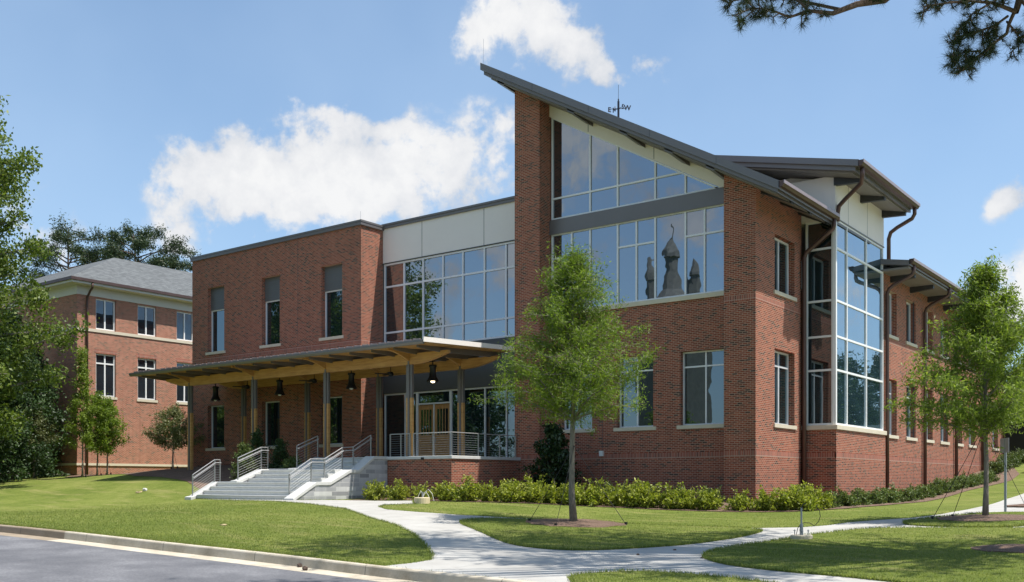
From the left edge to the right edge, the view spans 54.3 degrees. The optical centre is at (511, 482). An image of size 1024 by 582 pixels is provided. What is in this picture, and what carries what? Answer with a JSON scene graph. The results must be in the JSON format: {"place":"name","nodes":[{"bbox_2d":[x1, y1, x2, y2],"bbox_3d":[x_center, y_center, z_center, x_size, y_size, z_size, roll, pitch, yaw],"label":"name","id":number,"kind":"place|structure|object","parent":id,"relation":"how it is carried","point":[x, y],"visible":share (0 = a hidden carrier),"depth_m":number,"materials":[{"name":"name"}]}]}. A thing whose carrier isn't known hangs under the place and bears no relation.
{"place":"outdoors","nodes":[
{"label":"outdoors","id":0,"kind":"place"},
{"bbox_2d":[0,535,376,581],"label":"road","id":1,"kind":"structure","parent":0,"point":[28,560],"depth_m":18.26,"materials":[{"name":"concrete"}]},
{"bbox_2d":[129,336,513,469],"bbox_3d":[-9.527,-3.030,46.209,19.770,5.540,5.760,0,0,37],"label":"entrance canopy","id":2,"kind":"object","parent":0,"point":[409,358],"visible":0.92,"depth_m":43.78,"materials":[{"name":"brown wood"}]},
{"bbox_2d":[274,378,284,395],"bbox_3d":[-11.174,-4.808,48.018,0.510,1.305,0.510,0,0,37],"label":"bell lamp","id":3,"kind":"object","parent":2,"relation":"hanging from","point":[279,391],"visible":0.95,"depth_m":47.90,"materials":[{"name":"black metal"}]},
{"bbox_2d":[346,371,356,389],"bbox_3d":[-7.250,-4.827,45.051,0.510,1.305,0.510,0,0,37],"label":"bell lamp","id":4,"kind":"object","parent":2,"relation":"hanging from","point":[351,385],"visible":0.99,"depth_m":44.92,"materials":[{"name":"black metal"}]},
{"bbox_2d":[427,360,438,382],"bbox_3d":[-3.341,-4.848,42.096,0.510,1.305,0.510,0,0,37],"label":"bell lamp","id":5,"kind":"object","parent":2,"relation":"hanging from","point":[432,378],"visible":0.98,"depth_m":41.97,"materials":[{"name":"black metal"}]},
{"bbox_2d":[0,462,1023,581],"bbox_3d":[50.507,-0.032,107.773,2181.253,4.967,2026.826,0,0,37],"label":"lawn","id":6,"kind":"structure","parent":0,"point":[116,491],"depth_m":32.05,"materials":[{"name":"green plant"}]},
{"bbox_2d":[0,342,50,482],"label":"evergreen tree","id":7,"kind":"object","parent":6,"relation":"on","point":[5,443],"visible":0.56,"depth_m":54.88,"materials":[{"name":"green plant"}]},
{"bbox_2d":[0,304,70,479],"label":"evergreen tree","id":8,"kind":"object","parent":6,"relation":"on","point":[60,416],"visible":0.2,"depth_m":58.14,"materials":[{"name":"green plant"}]},
{"bbox_2d":[22,400,61,478],"bbox_3d":[-27.799,-2.502,58.073,2.925,4.877,2.491,0,0,-32],"label":"young tree","id":9,"kind":"object","parent":6,"relation":"on","point":[42,433],"visible":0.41,"depth_m":57.91,"materials":[{"name":"green plant"}]},
{"bbox_2d":[13,323,72,476],"bbox_3d":[-30.097,-4.999,61.771,5.842,9.781,5.400,0,0,37],"label":"evergreen tree","id":10,"kind":"object","parent":6,"relation":"on","point":[38,357],"visible":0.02,"depth_m":62.03,"materials":[{"name":"green plant"}]},
{"bbox_2d":[0,95,99,461],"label":"oak tree","id":11,"kind":"object","parent":6,"relation":"on","point":[8,178],"visible":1,"depth_m":49.00,"materials":[{"name":"green plant"}]},
{"bbox_2d":[13,211,102,280],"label":"pine tree","id":12,"kind":"object","parent":6,"relation":"on","point":[66,239],"visible":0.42,"depth_m":86.81,"materials":[{"name":"green plant"}]},
{"bbox_2d":[58,345,103,476],"bbox_3d":[-23.744,-3.894,55.599,2.311,7.534,2.484,0,0,37],"label":"young tree","id":13,"kind":"object","parent":6,"relation":"on","point":[82,375],"visible":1,"depth_m":55.34,"materials":[{"name":"green plant"}]},
{"bbox_2d":[0,258,191,475],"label":"older brick building","id":14,"kind":"structure","parent":6,"relation":"on","point":[143,311],"depth_m":64.92,"materials":[{"name":"red brick"}]},
{"bbox_2d":[96,299,114,330],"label":"window","id":15,"kind":"structure","parent":14,"relation":"in","point":[105,309],"depth_m":63.66,"materials":[{"name":"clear glass"}]},
{"bbox_2d":[96,353,114,396],"bbox_3d":[-25.985,-6.810,63.645,0.102,2.700,1.370,0,0,37],"label":"window","id":16,"kind":"structure","parent":14,"relation":"in","point":[105,364],"depth_m":63.66,"materials":[{"name":"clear glass"}]},
{"bbox_2d":[138,305,154,336],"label":"window","id":17,"kind":"structure","parent":14,"relation":"in","point":[146,315],"depth_m":65.98,"materials":[{"name":"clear glass"}]},
{"bbox_2d":[138,358,154,399],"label":"window","id":18,"kind":"structure","parent":14,"relation":"in","point":[146,386],"depth_m":65.98,"materials":[{"name":"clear glass"}]},
{"bbox_2d":[177,311,191,340],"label":"window","id":19,"kind":"structure","parent":14,"relation":"in","point":[184,320],"depth_m":68.29,"materials":[{"name":"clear glass"}]},
{"bbox_2d":[177,362,191,402],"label":"window","id":20,"kind":"structure","parent":14,"relation":"in","point":[182,391],"depth_m":68.23,"materials":[{"name":"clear glass"}]},
{"bbox_2d":[69,218,200,271],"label":"pine tree","id":21,"kind":"object","parent":6,"relation":"on","point":[120,241],"visible":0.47,"depth_m":85.07,"materials":[{"name":"green plant"}]},
{"bbox_2d":[67,464,271,488],"bbox_3d":[-18.355,-0.233,51.503,26.000,1.520,8.400,0,0,37],"label":"mulch bed","id":22,"kind":"object","parent":6,"relation":"on","point":[184,474],"visible":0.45,"depth_m":48.19,"materials":[{"name":"brown soil"}]},
{"bbox_2d":[77,389,122,475],"bbox_3d":[-23.370,-2.744,56.556,2.409,5.058,2.308,0,0,-33],"label":"young tree","id":23,"kind":"object","parent":22,"relation":"on","point":[100,400],"visible":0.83,"depth_m":56.22,"materials":[{"name":"green plant"}]},
{"bbox_2d":[87,393,130,474],"bbox_3d":[-23.089,-2.697,57.059,2.282,4.864,2.516,0,0,-2],"label":"young tree","id":24,"kind":"object","parent":22,"relation":"on","point":[114,411],"visible":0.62,"depth_m":56.94,"materials":[{"name":"green plant"}]},
{"bbox_2d":[141,402,208,468],"bbox_3d":[-18.430,-2.490,54.399,3.554,3.831,2.904,0,0,24],"label":"young tree","id":25,"kind":"object","parent":22,"relation":"on","point":[178,432],"visible":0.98,"depth_m":54.09,"materials":[{"name":"green plant"}]},
{"bbox_2d":[229,440,258,479],"bbox_3d":[-11.416,-0.630,42.973,1.322,2.363,1.485,0,0,0],"label":"evergreen shrub","id":26,"kind":"object","parent":22,"relation":"on","point":[245,449],"visible":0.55,"depth_m":42.78,"materials":[{"name":"green plant"}]},
{"bbox_2d":[248,426,273,471],"bbox_3d":[-11.361,-1.177,44.609,1.528,2.685,1.458,0,0,37],"label":"evergreen shrub","id":27,"kind":"object","parent":22,"relation":"on","point":[257,442],"visible":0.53,"depth_m":44.47,"materials":[{"name":"green plant"}]},
{"bbox_2d":[269,436,290,468],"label":"evergreen shrub","id":28,"kind":"object","parent":22,"relation":"on","point":[280,451],"visible":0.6,"depth_m":44.19,"materials":[{"name":"green plant"}]},
{"bbox_2d":[0,524,534,581],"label":"kerb","id":29,"kind":"structure","parent":6,"relation":"on","point":[364,571],"depth_m":19.47,"materials":[{"name":"concrete"}]},
{"bbox_2d":[185,456,387,499],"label":"entrance stairs","id":30,"kind":"structure","parent":6,"relation":"on","point":[349,481],"depth_m":39.87,"materials":[{"name":"concrete"}]},
{"bbox_2d":[192,459,220,495],"bbox_3d":[-12.697,-0.174,41.553,0.107,1.589,1.390,0,0,37],"label":"railing","id":31,"kind":"object","parent":30,"relation":"on","point":[219,462],"visible":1,"depth_m":41.65,"materials":[{"name":"metal"}]},
{"bbox_2d":[237,447,268,479],"bbox_3d":[-10.830,-0.789,41.834,0.107,1.419,1.590,0,0,37],"label":"railing","id":32,"kind":"object","parent":30,"relation":"on","point":[238,460],"visible":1,"depth_m":41.91,"materials":[{"name":"metal"}]},
{"bbox_2d":[278,455,302,468],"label":"evergreen shrub","id":33,"kind":"object","parent":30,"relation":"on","point":[290,462],"visible":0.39,"depth_m":42.35,"materials":[{"name":"green plant"}]},
{"bbox_2d":[296,436,318,467],"bbox_3d":[-8.603,-1.299,42.094,0.107,1.398,1.190,0,0,37],"label":"railing","id":34,"kind":"object","parent":30,"relation":"on","point":[297,452],"visible":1,"depth_m":41.85,"materials":[{"name":"metal"}]},
{"bbox_2d":[289,435,371,493],"bbox_3d":[-7.074,-0.673,39.340,0.107,2.587,4.340,0,0,37],"label":"railing","id":35,"kind":"object","parent":30,"relation":"on","point":[324,462],"visible":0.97,"depth_m":39.21,"materials":[{"name":"metal"}]},
{"bbox_2d":[414,489,433,503],"bbox_3d":[-3.130,0.583,34.972,0.622,0.708,0.560,0,0,37],"label":"concrete stub","id":36,"kind":"object","parent":6,"relation":"on","point":[421,500],"visible":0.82,"depth_m":34.77,"materials":[{"name":"concrete"}]},
{"bbox_2d":[387,455,520,499],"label":"entrance terrace","id":37,"kind":"structure","parent":6,"relation":"on","point":[422,470],"depth_m":40.08,"materials":[{"name":"brick"}]},
{"bbox_2d":[390,433,410,456],"bbox_3d":[-4.564,-1.514,40.727,1.140,0.949,0.040,0,0,37],"label":"railing","id":38,"kind":"object","parent":37,"relation":"on","point":[401,445],"visible":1,"depth_m":40.69,"materials":[{"name":"metal"}]},
{"bbox_2d":[413,432,515,456],"bbox_3d":[-1.908,-1.514,41.339,2.040,0.949,4.220,0,0,37],"label":"railing","id":39,"kind":"object","parent":37,"relation":"on","point":[451,446],"visible":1,"depth_m":40.17,"materials":[{"name":"metal"}]},
{"bbox_2d":[190,39,1022,501],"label":"brick building","id":40,"kind":"structure","parent":6,"relation":"on","point":[784,307],"depth_m":41.64,"materials":[{"name":"red brick"}]},
{"bbox_2d":[212,309,223,351],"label":"window","id":41,"kind":"structure","parent":40,"relation":"in","point":[217,315],"depth_m":55.33,"materials":[{"name":"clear glass"}]},
{"bbox_2d":[212,405,223,447],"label":"window","id":42,"kind":"structure","parent":40,"relation":"in","point":[217,411],"depth_m":55.33,"materials":[{"name":"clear glass"}]},
{"bbox_2d":[266,300,279,344],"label":"window","id":43,"kind":"structure","parent":40,"relation":"in","point":[272,307],"depth_m":52.53,"materials":[{"name":"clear glass"}]},
{"bbox_2d":[266,401,279,445],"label":"window","id":44,"kind":"structure","parent":40,"relation":"in","point":[272,408],"depth_m":52.57,"materials":[{"name":"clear glass"}]},
{"bbox_2d":[325,289,341,336],"bbox_3d":[-8.737,-8.375,49.634,1.500,2.350,0.102,0,0,37],"label":"window","id":45,"kind":"structure","parent":40,"relation":"in","point":[333,299],"depth_m":49.76,"materials":[{"name":"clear glass"}]},
{"bbox_2d":[330,396,341,443],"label":"window","id":46,"kind":"structure","parent":40,"relation":"in","point":[335,402],"depth_m":49.64,"materials":[{"name":"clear glass"}]},
{"bbox_2d":[419,405,432,455],"bbox_3d":[-4.119,-2.380,47.741,0.970,2.640,0.134,0,0,37],"label":"door","id":47,"kind":"structure","parent":40,"relation":"in","point":[425,411],"depth_m":47.78,"materials":[{"name":"brown wood"}]},
{"bbox_2d":[417,390,449,404],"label":"transom window","id":48,"kind":"structure","parent":40,"relation":"in","point":[439,396],"depth_m":47.48,"materials":[{"name":"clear glass"}]},
{"bbox_2d":[435,404,449,455],"bbox_3d":[-3.298,-2.380,47.119,0.970,2.640,0.134,0,0,37],"label":"door","id":49,"kind":"structure","parent":40,"relation":"in","point":[442,411],"depth_m":47.13,"materials":[{"name":"brown wood"}]},
{"bbox_2d":[565,363,591,429],"bbox_3d":[2.847,-3.625,41.742,1.500,2.850,0.102,0,0,37],"label":"window","id":50,"kind":"structure","parent":40,"relation":"in","point":[589,419],"depth_m":41.65,"materials":[{"name":"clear glass"}]},
{"bbox_2d":[608,85,630,116],"bbox_3d":[4.747,-16.076,44.014,0.874,2.900,0.660,0,0,22],"label":"weather vane","id":51,"kind":"object","parent":40,"relation":"on","point":[618,108],"visible":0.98,"depth_m":43.99,"materials":[{"name":"grey metal"}]},
{"bbox_2d":[620,356,652,427],"bbox_3d":[5.061,-3.625,40.068,1.650,2.850,0.102,0,0,37],"label":"window","id":52,"kind":"structure","parent":40,"relation":"in","point":[645,419],"depth_m":40.01,"materials":[{"name":"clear glass"}]},
{"bbox_2d":[683,349,723,424],"bbox_3d":[7.454,-3.625,38.259,1.950,2.850,0.102,0,0,37],"label":"window","id":53,"kind":"structure","parent":40,"relation":"in","point":[703,371],"depth_m":38.34,"materials":[{"name":"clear glass"}]},
{"bbox_2d":[775,238,788,294],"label":"window","id":54,"kind":"structure","parent":40,"relation":"in","point":[781,248],"depth_m":38.69,"materials":[{"name":"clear glass"}]},
{"bbox_2d":[775,351,788,424],"bbox_3d":[10.205,-3.610,38.356,0.102,2.820,1.970,0,0,37],"label":"window","id":55,"kind":"structure","parent":40,"relation":"in","point":[781,359],"depth_m":38.69,"materials":[{"name":"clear glass"}]},
{"bbox_2d":[806,221,832,425],"bbox_3d":[12.116,-6.260,39.286,1.110,8.040,0.102,0,0,37],"label":"bay window","id":56,"kind":"structure","parent":40,"relation":"in","point":[819,262],"depth_m":39.30,"materials":[{"name":"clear glass"}]},
{"bbox_2d":[837,221,882,430],"bbox_3d":[14.417,-6.260,41.358,0.102,8.040,6.020,0,0,37],"label":"bay window","id":57,"kind":"structure","parent":40,"relation":"in","point":[859,267],"depth_m":41.33,"materials":[{"name":"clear glass"}]},
{"bbox_2d":[906,302,909,341],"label":"window","id":58,"kind":"structure","parent":40,"relation":"in","point":[907,304],"depth_m":47.90,"materials":[{"name":"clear glass"}]},
{"bbox_2d":[906,386,909,436],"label":"window","id":59,"kind":"structure","parent":40,"relation":"in","point":[908,410],"depth_m":47.90,"materials":[{"name":"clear glass"}]},
{"bbox_2d":[571,571,761,581],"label":"grass island","id":60,"kind":"structure","parent":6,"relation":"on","point":[681,578],"depth_m":16.05,"materials":[{"name":"green plant"}]},
{"bbox_2d":[354,468,1018,511],"bbox_3d":[16.465,-0.195,45.810,46.719,2.322,15.195,0,0,-33],"label":"mulch bed","id":61,"kind":"object","parent":6,"relation":"on","point":[1013,473],"visible":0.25,"depth_m":36.25,"materials":[{"name":"brown soil"}]},
{"bbox_2d":[361,478,388,500],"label":"azalea shrub","id":62,"kind":"object","parent":61,"relation":"on","point":[375,492],"visible":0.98,"depth_m":38.74,"materials":[{"name":"green plant"}]},
{"bbox_2d":[380,477,411,500],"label":"azalea shrub","id":63,"kind":"object","parent":61,"relation":"on","point":[396,492],"visible":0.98,"depth_m":38.48,"materials":[{"name":"green plant"}]},
{"bbox_2d":[409,481,433,499],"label":"azalea shrub","id":64,"kind":"object","parent":61,"relation":"on","point":[414,491],"visible":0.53,"depth_m":37.91,"materials":[{"name":"green plant"}]},
{"bbox_2d":[430,480,454,500],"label":"azalea shrub","id":65,"kind":"object","parent":61,"relation":"on","point":[439,492],"visible":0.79,"depth_m":37.11,"materials":[{"name":"green plant"}]},
{"bbox_2d":[443,474,484,501],"bbox_3d":[-1.642,0.219,36.741,1.554,1.159,1.450,0,0,-20],"label":"azalea shrub","id":66,"kind":"object","parent":61,"relation":"on","point":[468,492],"visible":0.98,"depth_m":36.54,"materials":[{"name":"green plant"}]},
{"bbox_2d":[477,480,501,501],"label":"azalea shrub","id":67,"kind":"object","parent":61,"relation":"on","point":[488,495],"visible":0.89,"depth_m":36.27,"materials":[{"name":"green plant"}]},
{"bbox_2d":[494,479,528,502],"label":"azalea shrub","id":68,"kind":"object","parent":61,"relation":"on","point":[510,495],"visible":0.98,"depth_m":35.78,"materials":[{"name":"green plant"}]},
{"bbox_2d":[520,473,548,500],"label":"azalea shrub","id":69,"kind":"object","parent":61,"relation":"on","point":[527,478],"visible":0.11,"depth_m":36.87,"materials":[{"name":"green plant"}]},
{"bbox_2d":[524,479,545,502],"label":"azalea shrub","id":70,"kind":"object","parent":61,"relation":"on","point":[534,494],"visible":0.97,"depth_m":35.64,"materials":[{"name":"green plant"}]},
{"bbox_2d":[518,420,581,490],"bbox_3d":[1.696,-0.809,39.979,2.261,3.408,2.477,0,0,37],"label":"magnolia shrub","id":71,"kind":"object","parent":61,"relation":"on","point":[553,459],"visible":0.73,"depth_m":39.72,"materials":[{"name":"green plant"}]},
{"bbox_2d":[541,481,564,503],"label":"azalea shrub","id":72,"kind":"object","parent":61,"relation":"on","point":[551,495],"visible":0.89,"depth_m":35.65,"materials":[{"name":"green plant"}]},
{"bbox_2d":[558,482,586,504],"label":"azalea shrub","id":73,"kind":"object","parent":61,"relation":"on","point":[565,499],"visible":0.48,"depth_m":35.37,"materials":[{"name":"green plant"}]},
{"bbox_2d":[578,476,610,506],"bbox_3d":[2.947,0.340,35.618,1.466,1.163,1.530,0,0,40],"label":"azalea shrub","id":74,"kind":"object","parent":61,"relation":"on","point":[595,495],"visible":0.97,"depth_m":35.34,"materials":[{"name":"green plant"}]},
{"bbox_2d":[605,479,638,506],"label":"azalea shrub","id":75,"kind":"object","parent":61,"relation":"on","point":[616,496],"visible":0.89,"depth_m":35.16,"materials":[{"name":"green plant"}]},
{"bbox_2d":[622,477,663,507],"bbox_3d":[4.589,0.398,34.884,1.475,1.166,1.352,0,0,-4],"label":"azalea shrub","id":76,"kind":"object","parent":61,"relation":"on","point":[647,499],"visible":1,"depth_m":34.76,"materials":[{"name":"green plant"}]},
{"bbox_2d":[654,480,689,508],"bbox_3d":[5.545,0.453,34.570,1.243,1.090,1.322,0,0,-36],"label":"azalea shrub","id":77,"kind":"object","parent":61,"relation":"on","point":[666,497],"visible":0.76,"depth_m":34.41,"materials":[{"name":"green plant"}]},
{"bbox_2d":[669,484,701,508],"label":"azalea shrub","id":78,"kind":"object","parent":61,"relation":"on","point":[687,503],"visible":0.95,"depth_m":34.12,"materials":[{"name":"green plant"}]},
{"bbox_2d":[692,485,724,509],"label":"azalea shrub","id":79,"kind":"object","parent":61,"relation":"on","point":[707,500],"visible":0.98,"depth_m":33.78,"materials":[{"name":"green plant"}]},
{"bbox_2d":[724,488,754,510],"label":"azalea shrub","id":80,"kind":"object","parent":61,"relation":"on","point":[740,502],"visible":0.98,"depth_m":33.28,"materials":[{"name":"green plant"}]},
{"bbox_2d":[748,484,781,510],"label":"azalea shrub","id":81,"kind":"object","parent":61,"relation":"on","point":[762,503],"visible":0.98,"depth_m":32.98,"materials":[{"name":"green plant"}]},
{"bbox_2d":[767,484,804,509],"bbox_3d":[9.168,0.531,33.130,1.462,0.976,1.254,0,0,-11],"label":"azalea shrub","id":82,"kind":"object","parent":61,"relation":"on","point":[788,499],"visible":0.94,"depth_m":32.92,"materials":[{"name":"green plant"}]},
{"bbox_2d":[791,485,826,510],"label":"azalea shrub","id":83,"kind":"object","parent":61,"relation":"on","point":[811,500],"visible":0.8,"depth_m":32.94,"materials":[{"name":"green plant"}]},
{"bbox_2d":[808,484,835,508],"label":"azalea shrub","id":84,"kind":"object","parent":61,"relation":"on","point":[827,501],"visible":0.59,"depth_m":33.37,"materials":[{"name":"green plant"}]},
{"bbox_2d":[832,486,861,505],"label":"azalea shrub","id":85,"kind":"object","parent":61,"relation":"on","point":[846,499],"visible":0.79,"depth_m":34.83,"materials":[{"name":"green plant"}]},
{"bbox_2d":[848,487,871,504],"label":"azalea shrub","id":86,"kind":"object","parent":61,"relation":"on","point":[862,495],"visible":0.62,"depth_m":36.14,"materials":[{"name":"green plant"}]},
{"bbox_2d":[864,485,884,503],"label":"azalea shrub","id":87,"kind":"object","parent":61,"relation":"on","point":[875,497],"visible":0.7,"depth_m":37.36,"materials":[{"name":"green plant"}]},
{"bbox_2d":[877,487,900,502],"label":"azalea shrub","id":88,"kind":"object","parent":61,"relation":"on","point":[888,496],"visible":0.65,"depth_m":38.52,"materials":[{"name":"green plant"}]},
{"bbox_2d":[883,482,909,501],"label":"azalea shrub","id":89,"kind":"object","parent":61,"relation":"on","point":[900,498],"visible":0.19,"depth_m":39.53,"materials":[{"name":"green plant"}]},
{"bbox_2d":[898,487,918,500],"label":"azalea shrub","id":90,"kind":"object","parent":61,"relation":"on","point":[906,492],"visible":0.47,"depth_m":40.69,"materials":[{"name":"green plant"}]},
{"bbox_2d":[915,483,936,497],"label":"azalea shrub","id":91,"kind":"object","parent":61,"relation":"on","point":[931,493],"visible":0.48,"depth_m":43.24,"materials":[{"name":"green plant"}]},
{"bbox_2d":[929,479,944,494],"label":"azalea shrub","id":92,"kind":"object","parent":61,"relation":"on","point":[938,489],"visible":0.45,"depth_m":44.41,"materials":[{"name":"green plant"}]},
{"bbox_2d":[933,476,957,492],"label":"azalea shrub","id":93,"kind":"object","parent":61,"relation":"on","point":[942,483],"visible":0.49,"depth_m":45.69,"materials":[{"name":"green plant"}]},
{"bbox_2d":[947,474,969,488],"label":"azalea shrub","id":94,"kind":"object","parent":61,"relation":"on","point":[961,480],"visible":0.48,"depth_m":47.88,"materials":[{"name":"green plant"}]},
{"bbox_2d":[983,460,1003,473],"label":"azalea shrub","id":95,"kind":"object","parent":61,"relation":"on","point":[996,468],"visible":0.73,"depth_m":56.71,"materials":[{"name":"green plant"}]},
{"bbox_2d":[717,0,1023,82],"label":"pine tree","id":96,"kind":"object","parent":6,"relation":"on","point":[971,59],"visible":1,"depth_m":16.69,"materials":[{"name":"green plant"}]},
{"bbox_2d":[1000,438,1008,511],"bbox_3d":[14.240,-0.152,28.805,0.083,2.246,0.562,0,0,5],"label":"sign post","id":97,"kind":"object","parent":6,"relation":"on","point":[1004,443],"visible":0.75,"depth_m":28.78,"materials":[{"name":"grey metal"}]},
{"bbox_2d":[1005,422,1023,452],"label":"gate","id":98,"kind":"structure","parent":6,"relation":"on","point":[1016,440],"depth_m":70.80,"materials":[{"name":"black metal"}]},
{"bbox_2d":[0,0,1023,369],"label":"sky","id":99,"kind":"structure","parent":0,"point":[223,124],"materials":[{"name":"blue"}]},
{"bbox_2d":[216,494,1023,581],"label":"path","id":100,"kind":"structure","parent":0,"point":[455,545],"depth_m":19.86,"materials":[{"name":"concrete"}]},
{"bbox_2d":[462,518,759,550],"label":"grass island","id":101,"kind":"structure","parent":100,"relation":"on","point":[606,539],"depth_m":24.62,"materials":[{"name":"green plant"}]},
{"bbox_2d":[526,518,625,526],"bbox_3d":[1.783,1.171,28.284,2.978,0.202,2.836,0,0,37],"label":"mulch ring","id":102,"kind":"object","parent":101,"relation":"on","point":[578,523],"visible":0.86,"depth_m":27.92,"materials":[{"name":"brown soil"}]},
{"bbox_2d":[468,235,665,524],"bbox_3d":[1.474,-2.897,28.351,5.858,8.428,4.942,0,0,37],"label":"willow oak tree","id":103,"kind":"object","parent":102,"relation":"on","point":[571,268],"visible":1,"depth_m":28.02,"materials":[{"name":"green plant"}]},
{"bbox_2d":[706,527,1023,581],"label":"grass island","id":104,"kind":"structure","parent":100,"relation":"on","point":[927,530],"depth_m":19.06,"materials":[{"name":"green plant"}]},
{"bbox_2d":[790,503,820,538],"bbox_3d":[6.644,1.047,22.725,0.595,1.160,0.512,0,0,37],"label":"lamp post footing","id":105,"kind":"object","parent":104,"relation":"on","point":[801,535],"visible":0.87,"depth_m":22.71,"materials":[{"name":"concrete"}]},
{"bbox_2d":[971,544,1023,552],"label":"mulch ring","id":106,"kind":"object","parent":104,"relation":"on","point":[1013,548],"visible":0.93,"depth_m":19.30,"materials":[{"name":"brown soil"}]},
{"bbox_2d":[905,512,1023,526],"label":"grass island","id":107,"kind":"structure","parent":100,"relation":"on","point":[923,520],"depth_m":25.60,"materials":[{"name":"green plant"}]},
{"bbox_2d":[936,514,1023,521],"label":"mulch ring","id":108,"kind":"object","parent":107,"relation":"on","point":[989,517],"visible":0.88,"depth_m":26.25,"materials":[{"name":"brown soil"}]},
{"bbox_2d":[884,247,1023,518],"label":"willow oak tree","id":109,"kind":"object","parent":108,"relation":"on","point":[983,348],"visible":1,"depth_m":26.39,"materials":[{"name":"green plant"}]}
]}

